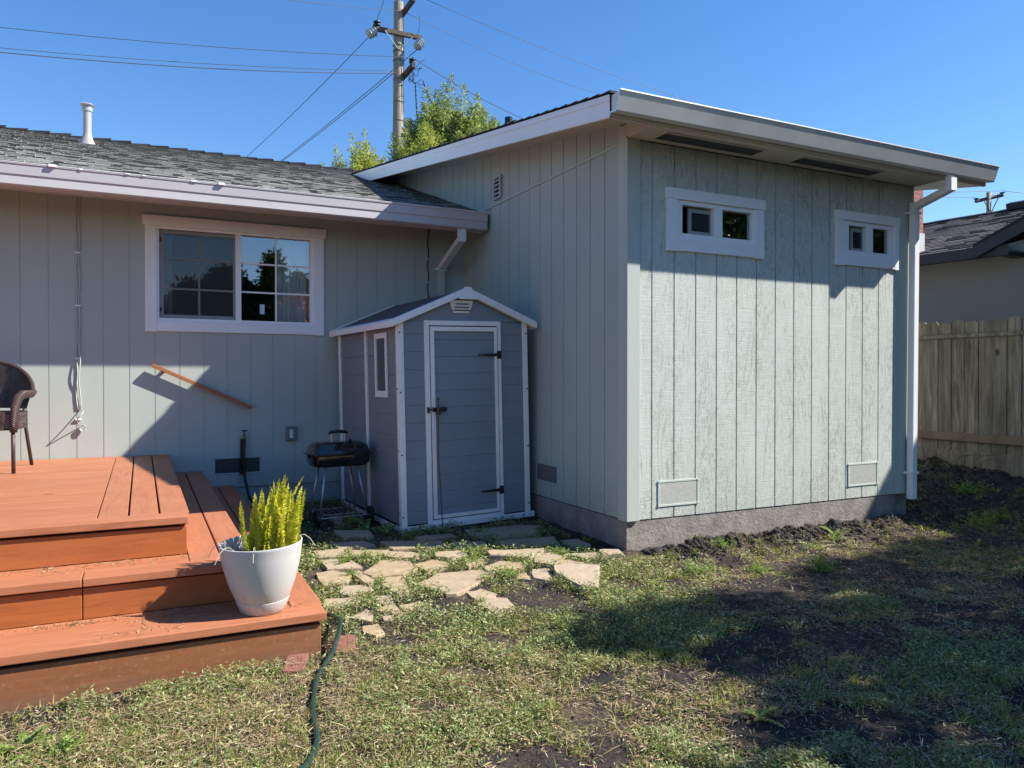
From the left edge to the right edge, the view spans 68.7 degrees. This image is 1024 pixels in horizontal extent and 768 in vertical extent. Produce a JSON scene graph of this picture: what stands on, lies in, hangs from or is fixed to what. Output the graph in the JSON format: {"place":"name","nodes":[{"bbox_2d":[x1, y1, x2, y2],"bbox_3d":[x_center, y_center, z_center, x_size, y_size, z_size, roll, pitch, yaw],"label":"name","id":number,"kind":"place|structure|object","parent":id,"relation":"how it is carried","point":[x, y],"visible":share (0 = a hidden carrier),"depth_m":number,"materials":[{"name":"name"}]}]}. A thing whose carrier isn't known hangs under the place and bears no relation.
{"place":"outdoors","nodes":[
{"label":"outdoors","id":0,"kind":"place"},
{"bbox_2d":[0,458,1023,767],"bbox_3d":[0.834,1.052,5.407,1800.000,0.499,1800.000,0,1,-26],"label":"ground","id":1,"kind":"structure","parent":0,"point":[748,734],"depth_m":3.59,"materials":[{"name":"plant"}]},
{"bbox_2d":[0,724,54,767],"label":"weed","id":2,"kind":"object","parent":1,"relation":"on","point":[7,747],"visible":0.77,"depth_m":2.63,"materials":[{"name":"green plant"}]},
{"bbox_2d":[20,729,106,767],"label":"weed","id":3,"kind":"object","parent":1,"relation":"on","point":[68,745],"visible":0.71,"depth_m":2.60,"materials":[{"name":"green plant"}]},
{"bbox_2d":[0,454,326,712],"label":"deck","id":4,"kind":"structure","parent":1,"relation":"on","point":[77,515],"depth_m":3.48,"materials":[{"name":"wood"}]},
{"bbox_2d":[0,360,36,473],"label":"wicker chair","id":5,"kind":"object","parent":4,"relation":"on","point":[18,391],"visible":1,"depth_m":5.90,"materials":[{"name":"brown wicker"}]},
{"bbox_2d":[1,537,306,638],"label":"straw litter","id":6,"kind":"object","parent":4,"relation":"on","point":[168,611],"visible":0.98,"depth_m":3.44,"materials":[{"name":"plant"}]},
{"bbox_2d":[208,474,315,615],"bbox_3d":[-1.167,0.746,3.486,0.419,0.637,0.418,0,0,7],"label":"potted fern","id":7,"kind":"object","parent":4,"relation":"on","point":[260,563],"visible":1,"depth_m":3.43,"materials":[{"name":"ceramic"}]},
{"bbox_2d":[0,102,488,505],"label":"house","id":8,"kind":"structure","parent":1,"relation":"on","point":[186,309],"depth_m":6.96,"materials":[{"name":"green paint"}]},
{"bbox_2d":[142,214,325,335],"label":"window","id":9,"kind":"structure","parent":8,"relation":"in","point":[202,275],"depth_m":7.08,"materials":[{"name":"glass"}]},
{"bbox_2d":[240,439,264,511],"bbox_3d":[-2.246,0.854,6.787,0.088,0.663,0.924,0,1,-43],"label":"garden hose","id":10,"kind":"object","parent":8,"relation":"hanging from","point":[242,456],"visible":0.73,"depth_m":7.06,"materials":[{"name":"black plastic"}]},
{"bbox_2d":[239,757,294,767],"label":"weed","id":11,"kind":"object","parent":1,"relation":"on","point":[257,764],"visible":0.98,"depth_m":2.46,"materials":[{"name":"green plant"}]},
{"bbox_2d":[282,653,308,675],"bbox_3d":[-0.981,1.281,3.395,0.094,0.056,0.200,3,4,-8],"label":"brick","id":12,"kind":"object","parent":1,"relation":"on","point":[296,666],"visible":0.45,"depth_m":3.36,"materials":[{"name":"brick"}]},
{"bbox_2d":[298,612,342,767],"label":"garden hose","id":13,"kind":"object","parent":1,"relation":"on","point":[316,729],"visible":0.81,"depth_m":3.02,"materials":[{"name":"green rubber"}]},
{"bbox_2d":[311,549,348,560],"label":"flagstone","id":14,"kind":"object","parent":1,"relation":"on","point":[321,553],"visible":0.62,"depth_m":5.17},
{"bbox_2d":[315,570,351,587],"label":"flagstone","id":15,"kind":"object","parent":1,"relation":"on","point":[327,577],"visible":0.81,"depth_m":4.62,"materials":[{"name":"stone"}]},
{"bbox_2d":[303,429,374,528],"bbox_3d":[-1.473,0.786,6.385,0.534,0.796,0.411,0,1,-30],"label":"charcoal grill","id":16,"kind":"object","parent":1,"relation":"on","point":[325,455],"visible":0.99,"depth_m":6.31,"materials":[{"name":"black metal"}]},
{"bbox_2d":[318,559,362,572],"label":"flagstone","id":17,"kind":"object","parent":1,"relation":"on","point":[331,566],"visible":0.71,"depth_m":4.85,"materials":[{"name":"stone"}]},
{"bbox_2d":[323,597,361,609],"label":"flagstone","id":18,"kind":"object","parent":1,"relation":"on","point":[331,600],"visible":0.45,"depth_m":4.21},
{"bbox_2d":[329,515,358,526],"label":"flagstone","id":19,"kind":"object","parent":1,"relation":"on","point":[336,521],"visible":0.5,"depth_m":6.44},
{"bbox_2d":[335,635,355,654],"bbox_3d":[-0.801,1.271,3.596,0.094,0.056,0.200,3,4,-14],"label":"brick","id":20,"kind":"object","parent":1,"relation":"on","point":[343,640],"visible":0.47,"depth_m":3.58,"materials":[{"name":"brick"}]},
{"bbox_2d":[334,551,356,564],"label":"weed","id":21,"kind":"object","parent":1,"relation":"on","point":[345,560],"visible":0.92,"depth_m":4.96,"materials":[{"name":"green plant"}]},
{"bbox_2d":[340,566,362,579],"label":"weed","id":22,"kind":"object","parent":1,"relation":"on","point":[351,571],"visible":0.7,"depth_m":4.69,"materials":[{"name":"green plant"}]},
{"bbox_2d":[329,541,374,550],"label":"flagstone","id":23,"kind":"object","parent":1,"relation":"on","point":[360,544],"visible":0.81,"depth_m":5.46,"materials":[{"name":"stone"}]},
{"bbox_2d":[337,505,366,524],"bbox_3d":[-1.344,1.101,6.288,0.266,0.149,0.350,0,1,-26],"label":"weed","id":24,"kind":"object","parent":1,"relation":"on","point":[346,520],"visible":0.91,"depth_m":6.26,"materials":[{"name":"green plant"}]},
{"bbox_2d":[333,530,373,540],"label":"flagstone","id":25,"kind":"object","parent":1,"relation":"on","point":[343,534],"visible":0.84,"depth_m":5.79,"materials":[{"name":"stone"}]},
{"bbox_2d":[321,128,386,169],"bbox_3d":[-2.845,-1.646,13.262,1.525,5.569,1.201,0,0,4],"label":"tree","id":26,"kind":"object","parent":1,"relation":"on","point":[362,159],"visible":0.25,"depth_m":13.00,"materials":[{"name":"green plant"}]},
{"bbox_2d":[339,585,373,597],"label":"flagstone","id":27,"kind":"object","parent":1,"relation":"on","point":[351,588],"visible":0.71,"depth_m":4.41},
{"bbox_2d":[347,609,372,624],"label":"flagstone","id":28,"kind":"object","parent":1,"relation":"on","point":[367,614],"visible":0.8,"depth_m":3.95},
{"bbox_2d":[351,571,373,587],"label":"flagstone","id":29,"kind":"object","parent":1,"relation":"on","point":[365,577],"visible":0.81,"depth_m":4.61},
{"bbox_2d":[344,549,388,558],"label":"flagstone","id":30,"kind":"object","parent":1,"relation":"on","point":[358,551],"visible":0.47,"depth_m":5.21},
{"bbox_2d":[352,518,382,530],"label":"weed","id":31,"kind":"object","parent":1,"relation":"on","point":[366,527],"visible":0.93,"depth_m":6.10,"materials":[{"name":"green plant"}]},
{"bbox_2d":[357,548,378,560],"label":"weed","id":32,"kind":"object","parent":1,"relation":"on","point":[365,555],"visible":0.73,"depth_m":5.07,"materials":[{"name":"green plant"}]},
{"bbox_2d":[362,624,384,640],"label":"flagstone","id":33,"kind":"object","parent":1,"relation":"on","point":[373,630],"visible":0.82,"depth_m":3.77,"materials":[{"name":"stone"}]},
{"bbox_2d":[375,595,392,604],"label":"flagstone","id":34,"kind":"object","parent":1,"relation":"on","point":[385,596],"visible":0.53,"depth_m":4.24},
{"bbox_2d":[376,602,399,614],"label":"flagstone","id":35,"kind":"object","parent":1,"relation":"on","point":[383,611],"visible":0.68,"depth_m":4.09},
{"bbox_2d":[376,522,399,533],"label":"weed","id":36,"kind":"object","parent":1,"relation":"on","point":[386,531],"visible":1,"depth_m":5.88,"materials":[{"name":"green plant"}]},
{"bbox_2d":[382,615,393,623],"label":"flagstone","id":37,"kind":"object","parent":1,"relation":"on","point":[384,618],"visible":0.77,"depth_m":3.94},
{"bbox_2d":[362,559,417,580],"bbox_3d":[-0.762,1.209,4.850,0.324,0.044,0.462,0,0,10],"label":"flagstone","id":38,"kind":"object","parent":1,"relation":"on","point":[393,568],"visible":0.82,"depth_m":4.80,"materials":[{"name":"stone"}]},
{"bbox_2d":[366,0,424,154],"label":"utility pole","id":39,"kind":"object","parent":1,"relation":"on","point":[400,75],"visible":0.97,"depth_m":19.91,"materials":[{"name":"grey wood"}]},
{"bbox_2d":[0,52,389,73],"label":"overhead wire","id":40,"kind":"object","parent":39,"relation":"attached to","point":[183,66],"visible":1,"depth_m":16.36,"materials":[{"name":"metal"}]},
{"bbox_2d":[4,48,390,70],"bbox_3d":[-6.600,-7.330,16.954,9.273,1.942,0.010,0,1,-40],"label":"overhead wire","id":41,"kind":"object","parent":39,"relation":"attached to","point":[199,63],"visible":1,"depth_m":16.53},
{"bbox_2d":[0,27,400,56],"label":"overhead wire","id":42,"kind":"object","parent":39,"relation":"attached to","point":[193,45],"visible":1,"depth_m":16.24,"materials":[{"name":"metal"}]},
{"bbox_2d":[248,38,367,155],"bbox_3d":[-7.512,-8.711,24.658,0.016,0.538,13.105,0,1,-35],"label":"overhead wire","id":43,"kind":"object","parent":39,"relation":"attached to","point":[311,95],"visible":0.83,"depth_m":22.46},
{"bbox_2d":[283,74,392,160],"bbox_3d":[-6.491,-8.424,25.043,0.017,0.320,12.100,0,1,-36],"label":"overhead wire","id":44,"kind":"object","parent":39,"relation":"attached to","point":[341,115],"visible":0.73,"depth_m":23.36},
{"bbox_2d":[291,0,393,10],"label":"overhead wire","id":45,"kind":"object","parent":39,"relation":"attached to","point":[340,5],"visible":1,"depth_m":18.59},
{"bbox_2d":[281,49,417,160],"bbox_3d":[-6.225,-8.674,24.978,0.017,0.580,12.483,0,1,-36],"label":"overhead wire","id":46,"kind":"object","parent":39,"relation":"attached to","point":[349,106],"visible":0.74,"depth_m":23.41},
{"bbox_2d":[412,57,520,117],"bbox_3d":[0.304,-9.132,24.736,0.019,1.220,12.028,0,1,29],"label":"overhead wire","id":47,"kind":"object","parent":39,"relation":"attached to","point":[465,89],"visible":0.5,"depth_m":21.58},
{"bbox_2d":[405,12,596,93],"bbox_3d":[1.566,-10.426,24.947,0.012,1.068,13.438,0,1,41],"label":"overhead wire","id":48,"kind":"object","parent":39,"relation":"attached to","point":[493,54],"visible":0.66,"depth_m":22.43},
{"bbox_2d":[381,576,409,597],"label":"flagstone","id":49,"kind":"object","parent":1,"relation":"on","point":[396,580],"visible":0.69,"depth_m":4.51,"materials":[{"name":"stone"}]},
{"bbox_2d":[383,551,419,559],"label":"flagstone","id":50,"kind":"object","parent":1,"relation":"on","point":[406,555],"visible":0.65,"depth_m":5.15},
{"bbox_2d":[397,528,421,540],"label":"weed","id":51,"kind":"object","parent":1,"relation":"on","point":[410,536],"visible":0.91,"depth_m":5.73,"materials":[{"name":"green plant"}]},
{"bbox_2d":[399,601,420,612],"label":"flagstone","id":52,"kind":"object","parent":1,"relation":"on","point":[407,606],"visible":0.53,"depth_m":4.16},
{"bbox_2d":[380,541,450,551],"bbox_3d":[-0.710,1.189,5.492,0.490,0.043,0.287,0,1,-15],"label":"flagstone","id":53,"kind":"object","parent":1,"relation":"on","point":[403,546],"visible":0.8,"depth_m":5.43,"materials":[{"name":"stone"}]},
{"bbox_2d":[396,120,441,157],"bbox_3d":[-1.677,-1.939,14.550,1.655,6.127,1.404,0,1,-26],"label":"tree","id":54,"kind":"object","parent":1,"relation":"on","point":[424,147],"visible":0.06,"depth_m":14.24,"materials":[{"name":"green plant"}]},
{"bbox_2d":[414,559,447,574],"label":"flagstone","id":55,"kind":"object","parent":1,"relation":"on","point":[433,563],"visible":0.68,"depth_m":4.90,"materials":[{"name":"stone"}]},
{"bbox_2d":[329,287,536,532],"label":"storage shed","id":56,"kind":"structure","parent":1,"relation":"on","point":[461,354],"depth_m":6.30,"materials":[{"name":"grey plastic"}]},
{"bbox_2d":[374,332,388,397],"bbox_3d":[-1.104,-0.158,6.311,0.016,0.540,0.290,-2,1,-30],"label":"window","id":57,"kind":"structure","parent":56,"relation":"in","point":[380,339],"depth_m":6.32,"materials":[{"name":"white plastic"}]},
{"bbox_2d":[429,326,499,518],"bbox_3d":[-0.387,0.310,6.256,0.617,1.573,0.023,-2,1,-30],"label":"door","id":58,"kind":"structure","parent":56,"relation":"in","point":[464,381],"depth_m":6.26,"materials":[{"name":"grey plastic"}]},
{"bbox_2d":[413,533,457,540],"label":"flagstone","id":59,"kind":"object","parent":1,"relation":"on","point":[429,537],"visible":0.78,"depth_m":5.70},
{"bbox_2d":[384,73,500,161],"bbox_3d":[-1.336,-2.669,15.590,2.868,7.593,2.382,0,1,-26],"label":"tree","id":60,"kind":"object","parent":1,"relation":"on","point":[447,123],"visible":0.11,"depth_m":15.07,"materials":[{"name":"green plant"}]},
{"bbox_2d":[433,551,466,561],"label":"flagstone","id":61,"kind":"object","parent":1,"relation":"on","point":[454,553],"visible":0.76,"depth_m":5.18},
{"bbox_2d":[420,569,494,597],"bbox_3d":[-0.354,1.229,4.648,0.348,0.046,0.609,0,1,23],"label":"flagstone","id":62,"kind":"object","parent":1,"relation":"on","point":[458,583],"visible":0.71,"depth_m":4.58,"materials":[{"name":"stone"}]},
{"bbox_2d":[450,541,487,549],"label":"flagstone","id":63,"kind":"object","parent":1,"relation":"on","point":[475,542],"visible":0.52,"depth_m":5.49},
{"bbox_2d":[464,559,483,569],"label":"flagstone","id":64,"kind":"object","parent":1,"relation":"on","point":[470,565],"visible":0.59,"depth_m":4.95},
{"bbox_2d":[461,544,486,557],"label":"weed","id":65,"kind":"object","parent":1,"relation":"on","point":[476,550],"visible":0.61,"depth_m":5.26,"materials":[{"name":"green plant"}]},
{"bbox_2d":[467,525,491,533],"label":"weed","id":66,"kind":"object","parent":1,"relation":"on","point":[481,529],"visible":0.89,"depth_m":5.93,"materials":[{"name":"green plant"}]},
{"bbox_2d":[466,589,496,599],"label":"flagstone","id":67,"kind":"object","parent":1,"relation":"on","point":[488,596],"visible":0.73,"depth_m":4.38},
{"bbox_2d":[479,597,513,616],"bbox_3d":[-0.089,1.257,4.237,0.201,0.042,0.235,0,1,-26],"label":"flagstone","id":68,"kind":"object","parent":1,"relation":"on","point":[496,602],"visible":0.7,"depth_m":4.20,"materials":[{"name":"stone"}]},
{"bbox_2d":[464,525,542,540],"bbox_3d":[-0.019,1.191,5.970,0.702,0.047,0.461,0,1,-26],"label":"flagstone","id":69,"kind":"object","parent":1,"relation":"on","point":[502,531],"visible":0.65,"depth_m":5.95,"materials":[{"name":"stone"}]},
{"bbox_2d":[483,561,524,574],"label":"flagstone","id":70,"kind":"object","parent":1,"relation":"on","point":[503,563],"visible":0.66,"depth_m":4.93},
{"bbox_2d":[494,563,524,577],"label":"weed","id":71,"kind":"object","parent":1,"relation":"on","point":[511,570],"visible":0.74,"depth_m":4.73,"materials":[{"name":"green plant"}]},
{"bbox_2d":[0,459,1023,767],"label":"dry thatch","id":72,"kind":"object","parent":1,"relation":"on","point":[512,675],"visible":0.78,"depth_m":3.04,"materials":[{"name":"plant"}]},
{"bbox_2d":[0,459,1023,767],"bbox_3d":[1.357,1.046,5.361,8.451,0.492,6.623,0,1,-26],"label":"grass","id":73,"kind":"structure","parent":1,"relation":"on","point":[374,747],"depth_m":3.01,"materials":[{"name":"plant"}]},
{"bbox_2d":[1,462,1023,767],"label":"grass tufts","id":74,"kind":"object","parent":1,"relation":"on","point":[679,654],"visible":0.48,"depth_m":3.42,"materials":[{"name":"plant"}]},
{"bbox_2d":[486,548,546,562],"bbox_3d":[0.044,1.201,5.228,0.439,0.044,0.275,0,0,-6],"label":"flagstone","id":75,"kind":"object","parent":1,"relation":"on","point":[493,553],"visible":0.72,"depth_m":5.24,"materials":[{"name":"stone"}]},
{"bbox_2d":[509,553,532,566],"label":"weed","id":76,"kind":"object","parent":1,"relation":"on","point":[518,557],"visible":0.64,"depth_m":5.05,"materials":[{"name":"green plant"}]},
{"bbox_2d":[516,572,530,581],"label":"flagstone","id":77,"kind":"object","parent":1,"relation":"on","point":[527,579],"visible":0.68,"depth_m":4.70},
{"bbox_2d":[494,536,559,548],"bbox_3d":[0.104,1.198,5.609,0.484,0.044,0.316,0,0,-6],"label":"flagstone","id":78,"kind":"object","parent":1,"relation":"on","point":[540,541],"visible":0.69,"depth_m":5.57,"materials":[{"name":"stone"}]},
{"bbox_2d":[532,568,552,581],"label":"flagstone","id":79,"kind":"object","parent":1,"relation":"on","point":[544,572],"visible":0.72,"depth_m":4.78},
{"bbox_2d":[534,552,566,568],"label":"flagstone","id":80,"kind":"object","parent":1,"relation":"on","point":[550,556],"visible":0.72,"depth_m":5.12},
{"bbox_2d":[545,547,571,556],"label":"weed","id":81,"kind":"object","parent":1,"relation":"on","point":[558,548],"visible":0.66,"depth_m":5.26,"materials":[{"name":"green plant"}]},
{"bbox_2d":[559,559,585,563],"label":"flagstone","id":82,"kind":"object","parent":1,"relation":"on","point":[569,561],"visible":0.34,"depth_m":5.04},
{"bbox_2d":[560,539,590,552],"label":"flagstone","id":83,"kind":"object","parent":1,"relation":"on","point":[572,541],"visible":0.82,"depth_m":5.54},
{"bbox_2d":[553,563,599,592],"bbox_3d":[0.402,1.219,4.715,0.301,0.080,0.448,0,0,7],"label":"flagstone","id":84,"kind":"object","parent":1,"relation":"on","point":[585,573],"visible":0.88,"depth_m":4.71,"materials":[{"name":"stone"}]},
{"bbox_2d":[570,541,594,552],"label":"weed","id":85,"kind":"object","parent":1,"relation":"on","point":[580,550],"visible":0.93,"depth_m":5.41,"materials":[{"name":"green plant"}]},
{"bbox_2d":[567,552,598,559],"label":"flagstone","id":86,"kind":"object","parent":1,"relation":"on","point":[586,555],"visible":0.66,"depth_m":5.25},
{"bbox_2d":[580,535,597,542],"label":"weed","id":87,"kind":"object","parent":1,"relation":"on","point":[588,539],"visible":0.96,"depth_m":5.66,"materials":[{"name":"green plant"}]},
{"bbox_2d":[598,548,622,556],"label":"flagstone","id":88,"kind":"object","parent":1,"relation":"on","point":[610,551],"visible":0.62,"depth_m":5.33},
{"bbox_2d":[240,534,1022,767],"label":"soil crumbs","id":89,"kind":"object","parent":1,"relation":"on","point":[782,722],"visible":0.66,"depth_m":3.59,"materials":[{"name":"soil"}]},
{"bbox_2d":[350,88,999,550],"bbox_3d":[0.939,-0.726,8.704,3.987,4.583,6.871,0,1,-26],"label":"house extension","id":90,"kind":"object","parent":1,"relation":"on","point":[720,306],"visible":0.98,"depth_m":6.01,"materials":[{"name":"grey"}]},
{"bbox_2d":[665,187,765,258],"bbox_3d":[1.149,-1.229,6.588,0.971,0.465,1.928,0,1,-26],"label":"window","id":91,"kind":"structure","parent":90,"relation":"in","point":[696,221],"depth_m":5.75,"materials":[{"name":"white paint"}]},
{"bbox_2d":[834,209,900,270],"bbox_3d":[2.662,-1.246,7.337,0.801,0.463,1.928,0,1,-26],"label":"window","id":92,"kind":"structure","parent":90,"relation":"in","point":[861,239],"depth_m":6.49,"materials":[{"name":"white paint"}]},
{"bbox_2d":[679,559,711,574],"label":"weed","id":93,"kind":"object","parent":1,"relation":"on","point":[700,570],"visible":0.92,"depth_m":4.87,"materials":[{"name":"green plant"}]},
{"bbox_2d":[711,534,735,547],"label":"weed","id":94,"kind":"object","parent":1,"relation":"on","point":[724,544],"visible":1,"depth_m":5.40,"materials":[{"name":"green plant"}]},
{"bbox_2d":[737,559,771,575],"bbox_3d":[1.627,1.214,5.022,0.210,0.099,0.234,0,1,41],"label":"weed","id":95,"kind":"object","parent":1,"relation":"on","point":[756,568],"visible":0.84,"depth_m":4.99,"materials":[{"name":"green plant"}]},
{"bbox_2d":[743,706,784,727],"bbox_3d":[0.945,1.250,2.834,0.152,0.048,0.126,0,0,8],"label":"weed","id":96,"kind":"object","parent":1,"relation":"on","point":[761,714],"visible":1,"depth_m":2.84,"materials":[{"name":"green plant"}]},
{"bbox_2d":[642,514,935,557],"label":"soil lumps","id":97,"kind":"object","parent":1,"relation":"on","point":[805,526],"visible":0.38,"depth_m":5.79,"materials":[{"name":"soil"}]},
{"bbox_2d":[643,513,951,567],"bbox_3d":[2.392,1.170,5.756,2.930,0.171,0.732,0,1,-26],"label":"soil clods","id":98,"kind":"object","parent":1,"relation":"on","point":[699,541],"visible":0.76,"depth_m":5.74,"materials":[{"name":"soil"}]},
{"bbox_2d":[801,554,840,571],"bbox_3d":[2.107,1.213,5.116,0.260,0.108,0.249,0,1,31],"label":"weed","id":99,"kind":"object","parent":1,"relation":"on","point":[821,566],"visible":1,"depth_m":5.09,"materials":[{"name":"green plant"}]},
{"bbox_2d":[820,526,846,541],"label":"weed","id":100,"kind":"object","parent":1,"relation":"on","point":[837,532],"visible":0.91,"depth_m":5.76,"materials":[{"name":"green plant"}]},
{"bbox_2d":[921,435,1002,466],"bbox_3d":[4.708,0.687,7.886,0.060,0.315,0.874,0,1,-26],"label":"dry vine","id":101,"kind":"object","parent":1,"relation":"on","point":[965,456],"visible":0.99,"depth_m":7.81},
{"bbox_2d":[906,456,1023,540],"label":"soil mound","id":102,"kind":"object","parent":1,"relation":"on","point":[948,500],"visible":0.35,"depth_m":7.04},
{"bbox_2d":[945,478,988,493],"bbox_3d":[4.387,0.979,7.199,0.251,0.147,0.421,0,1,-26],"label":"weed","id":103,"kind":"object","parent":1,"relation":"on","point":[964,488],"visible":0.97,"depth_m":7.17,"materials":[{"name":"green plant"}]},
{"bbox_2d":[914,190,1023,394],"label":"house","id":104,"kind":"structure","parent":1,"relation":"on","point":[971,267],"depth_m":10.16,"materials":[{"name":"grey paint"}]},
{"bbox_2d":[917,316,1023,476],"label":"fence","id":105,"kind":"object","parent":1,"relation":"on","point":[970,378],"visible":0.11,"depth_m":7.89,"materials":[{"name":"brown wood"}]},
{"bbox_2d":[970,539,989,546],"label":"weed","id":106,"kind":"object","parent":1,"relation":"on","point":[977,543],"visible":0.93,"depth_m":5.82,"materials":[{"name":"green plant"}]},
{"bbox_2d":[956,508,1004,529],"bbox_3d":[4.016,1.165,6.425,0.343,0.163,0.332,0,1,-26],"label":"weed","id":107,"kind":"object","parent":1,"relation":"on","point":[987,523],"visible":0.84,"depth_m":6.42,"materials":[{"name":"green plant"}]},
{"bbox_2d":[974,192,1004,211],"bbox_3d":[22.295,-4.013,35.051,1.455,9.907,0.240,0,0,0],"label":"utility pole","id":108,"kind":"object","parent":1,"relation":"on","point":[988,198],"visible":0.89,"depth_m":34.95,"materials":[{"name":"grey wood"}]},
{"bbox_2d":[987,507,1023,523],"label":"weed","id":109,"kind":"object","parent":1,"relation":"on","point":[1004,517],"visible":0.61,"depth_m":6.54,"materials":[{"name":"green plant"}]},
{"bbox_2d":[0,0,1023,222],"label":"sky","id":110,"kind":"structure","parent":0,"point":[946,77],"materials":[{"name":"blue"}]},
{"bbox_2d":[428,0,697,103],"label":"overhead wire","id":111,"kind":"object","parent":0,"point":[554,52],"visible":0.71,"depth_m":24.31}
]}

